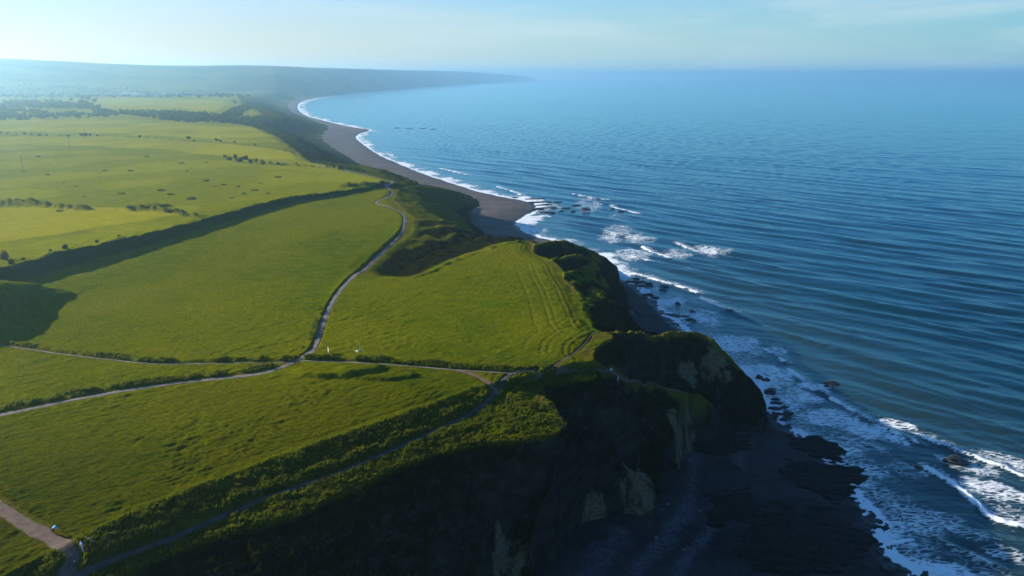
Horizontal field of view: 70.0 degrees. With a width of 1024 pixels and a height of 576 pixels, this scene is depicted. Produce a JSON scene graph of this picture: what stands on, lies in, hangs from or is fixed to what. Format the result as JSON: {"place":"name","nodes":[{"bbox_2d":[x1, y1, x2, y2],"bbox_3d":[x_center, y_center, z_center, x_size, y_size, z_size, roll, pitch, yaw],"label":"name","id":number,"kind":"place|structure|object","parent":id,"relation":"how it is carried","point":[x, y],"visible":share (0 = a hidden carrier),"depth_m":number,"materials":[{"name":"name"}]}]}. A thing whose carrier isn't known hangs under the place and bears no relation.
{"place":"outdoors","nodes":[
{"label":"outdoors","id":0,"kind":"place"},
{"bbox_2d":[0,500,81,575],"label":"path","id":1,"kind":"structure","parent":0,"point":[30,527],"depth_m":107.16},
{"bbox_2d":[1,345,287,364],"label":"path","id":2,"kind":"structure","parent":0,"point":[140,362],"depth_m":172.42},
{"bbox_2d":[0,189,406,415],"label":"path","id":3,"kind":"structure","parent":0,"point":[322,324],"depth_m":176.67,"materials":[{"name":"grey gravel"}]},
{"bbox_2d":[0,58,539,104],"bbox_3d":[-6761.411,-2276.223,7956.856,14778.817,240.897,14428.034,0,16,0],"label":"hills","id":4,"kind":"structure","parent":0,"point":[282,85],"depth_m":3406.85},
{"bbox_2d":[27,94,34,98],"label":"house","id":5,"kind":"structure","parent":4,"relation":"on","point":[32,96],"depth_m":2237.30,"materials":[{"name":"white tile"}]},
{"bbox_2d":[129,94,141,96],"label":"shed","id":6,"kind":"structure","parent":4,"relation":"on","point":[134,95],"depth_m":2268.76,"materials":[{"name":"grey stone"}]},
{"bbox_2d":[72,369,536,575],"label":"path","id":7,"kind":"structure","parent":0,"point":[88,570],"depth_m":118.77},
{"bbox_2d":[275,162,394,188],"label":"path","id":8,"kind":"structure","parent":0,"point":[387,185],"depth_m":482.84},
{"bbox_2d":[0,96,747,575],"bbox_3d":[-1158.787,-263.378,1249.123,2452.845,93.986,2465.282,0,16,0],"label":"ground","id":9,"kind":"structure","parent":0,"point":[268,266],"depth_m":205.39,"materials":[{"name":"green plant"}]},
{"bbox_2d":[0,248,9,259],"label":"bush","id":10,"kind":"object","parent":9,"relation":"on","point":[4,255],"visible":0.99,"depth_m":248.26,"materials":[{"name":"green plant"}]},
{"bbox_2d":[0,99,100,108],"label":"woodland","id":11,"kind":"object","parent":9,"relation":"on","point":[34,103],"visible":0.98,"depth_m":1569.93,"materials":[{"name":"green plant"}]},
{"bbox_2d":[0,107,119,119],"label":"woodland","id":12,"kind":"object","parent":9,"relation":"on","point":[7,112],"visible":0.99,"depth_m":1211.04,"materials":[{"name":"green plant"}]},
{"bbox_2d":[0,83,249,98],"bbox_3d":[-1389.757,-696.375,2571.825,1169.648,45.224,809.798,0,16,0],"label":"woodland","id":13,"kind":"object","parent":9,"relation":"on","point":[150,95],"visible":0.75,"depth_m":2534.64,"materials":[{"name":"green plant"}]},
{"bbox_2d":[91,107,220,116],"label":"woodland","id":14,"kind":"object","parent":9,"relation":"on","point":[103,110],"visible":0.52,"depth_m":1279.85,"materials":[{"name":"green plant"}]},
{"bbox_2d":[123,109,261,124],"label":"woodland","id":15,"kind":"object","parent":9,"relation":"on","point":[190,117],"visible":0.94,"depth_m":1124.19,"materials":[{"name":"green plant"}]},
{"bbox_2d":[222,102,255,116],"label":"woodland","id":16,"kind":"object","parent":9,"relation":"on","point":[237,110],"visible":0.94,"depth_m":1379.47,"materials":[{"name":"green plant"}]},
{"bbox_2d":[235,157,242,161],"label":"bush","id":17,"kind":"object","parent":9,"relation":"on","point":[240,159],"visible":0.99,"depth_m":567.94,"materials":[{"name":"green plant"}]},
{"bbox_2d":[0,305,595,575],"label":"hedges","id":18,"kind":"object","parent":9,"relation":"on","point":[268,484],"depth_m":130.26,"materials":[{"name":"green plant"}]},
{"bbox_2d":[309,159,363,171],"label":"woodland","id":19,"kind":"object","parent":9,"relation":"on","point":[336,164],"visible":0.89,"depth_m":545.76,"materials":[{"name":"green plant"}]},
{"bbox_2d":[300,360,516,373],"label":"path","id":20,"kind":"structure","parent":0,"point":[405,365],"depth_m":170.73,"materials":[{"name":"grey gravel"}]},
{"bbox_2d":[135,98,767,575],"bbox_3d":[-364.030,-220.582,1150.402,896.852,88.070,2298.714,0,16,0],"label":"cliffs","id":21,"kind":"structure","parent":0,"point":[609,450],"depth_m":148.62,"materials":[{"name":"green plant"}]},
{"bbox_2d":[450,369,499,393],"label":"path","id":22,"kind":"structure","parent":0,"point":[490,384],"depth_m":163.20,"materials":[{"name":"grey gravel"}]},
{"bbox_2d":[0,0,1023,80],"label":"sky","id":23,"kind":"structure","parent":0,"point":[542,40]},
{"bbox_2d":[537,332,595,380],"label":"path","id":24,"kind":"structure","parent":0,"point":[539,375],"depth_m":173.76,"materials":[{"name":"grey gravel"}]},
{"bbox_2d":[287,81,928,575],"bbox_3d":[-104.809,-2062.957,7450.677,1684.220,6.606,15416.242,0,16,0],"label":"beach","id":25,"kind":"structure","parent":0,"point":[625,545],"depth_m":165.92,"materials":[{"name":"grey sand"}]},
{"bbox_2d":[535,207,556,208],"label":"rock ledge","id":26,"kind":"object","parent":25,"relation":"on","point":[545,207],"visible":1,"depth_m":545.45,"materials":[{"name":"grey stone"}]},
{"bbox_2d":[694,431,752,456],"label":"rock reef","id":27,"kind":"object","parent":25,"relation":"on","point":[730,443],"visible":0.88,"depth_m":190.76},
{"bbox_2d":[704,486,768,528],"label":"rock reef","id":28,"kind":"object","parent":25,"relation":"on","point":[741,506],"visible":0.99,"depth_m":162.95},
{"bbox_2d":[768,406,781,409],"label":"rock ledge","id":29,"kind":"object","parent":25,"relation":"on","point":[774,408],"visible":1,"depth_m":216.48,"materials":[{"name":"grey stone"}]},
{"bbox_2d":[770,401,782,404],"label":"rock ledge","id":30,"kind":"object","parent":25,"relation":"on","point":[774,402],"visible":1,"depth_m":220.18,"materials":[{"name":"grey stone"}]},
{"bbox_2d":[772,412,787,415],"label":"rock ledge","id":31,"kind":"object","parent":25,"relation":"on","point":[779,413],"visible":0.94,"depth_m":212.97,"materials":[{"name":"grey stone"}]},
{"bbox_2d":[783,411,793,414],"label":"rock ledge","id":32,"kind":"object","parent":25,"relation":"on","point":[790,413],"visible":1,"depth_m":213.51,"materials":[{"name":"grey stone"}]},
{"bbox_2d":[732,509,878,575],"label":"rock reef","id":33,"kind":"object","parent":25,"relation":"on","point":[789,549],"visible":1,"depth_m":151.43},
{"bbox_2d":[778,458,869,504],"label":"rock reef","id":34,"kind":"object","parent":25,"relation":"on","point":[830,482],"visible":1,"depth_m":178.32},
{"bbox_2d":[556,365,690,423],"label":"path","id":35,"kind":"structure","parent":0,"point":[688,415],"depth_m":179.10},
{"bbox_2d":[298,80,1023,575],"bbox_3d":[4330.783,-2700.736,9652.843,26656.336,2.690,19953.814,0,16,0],"label":"water","id":36,"kind":"structure","parent":0,"point":[800,242],"depth_m":472.71,"materials":[{"name":"blue liquid"}]},
{"bbox_2d":[625,280,645,282],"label":"rock","id":37,"kind":"object","parent":36,"relation":"in","point":[631,281],"visible":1,"depth_m":349.68,"materials":[{"name":"black stone"}]},
{"bbox_2d":[633,284,653,286],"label":"rock","id":38,"kind":"object","parent":36,"relation":"in","point":[642,285],"visible":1,"depth_m":343.19,"materials":[{"name":"black stone"}]},
{"bbox_2d":[664,313,683,316],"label":"rock","id":39,"kind":"object","parent":36,"relation":"in","point":[674,315],"visible":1,"depth_m":301.17,"materials":[{"name":"black stone"}]},
{"bbox_2d":[764,387,775,394],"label":"rock","id":40,"kind":"object","parent":36,"relation":"in","point":[770,391],"visible":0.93,"depth_m":226.94,"materials":[{"name":"grey stone"}]},
{"bbox_2d":[786,434,848,461],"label":"rock reef","id":41,"kind":"object","parent":36,"relation":"in","point":[818,447],"visible":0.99,"depth_m":193.21},
{"bbox_2d":[823,380,839,384],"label":"rock","id":42,"kind":"object","parent":36,"relation":"in","point":[831,382],"visible":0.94,"depth_m":234.20,"materials":[{"name":"grey stone"}]},
{"bbox_2d":[880,563,896,573],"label":"rock","id":43,"kind":"object","parent":36,"relation":"in","point":[889,568],"visible":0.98,"depth_m":145.31,"materials":[{"name":"grey stone"}]},
{"bbox_2d":[943,454,969,465],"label":"rock","id":44,"kind":"object","parent":36,"relation":"in","point":[953,459],"visible":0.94,"depth_m":186.01,"materials":[{"name":"grey stone"}]}
]}

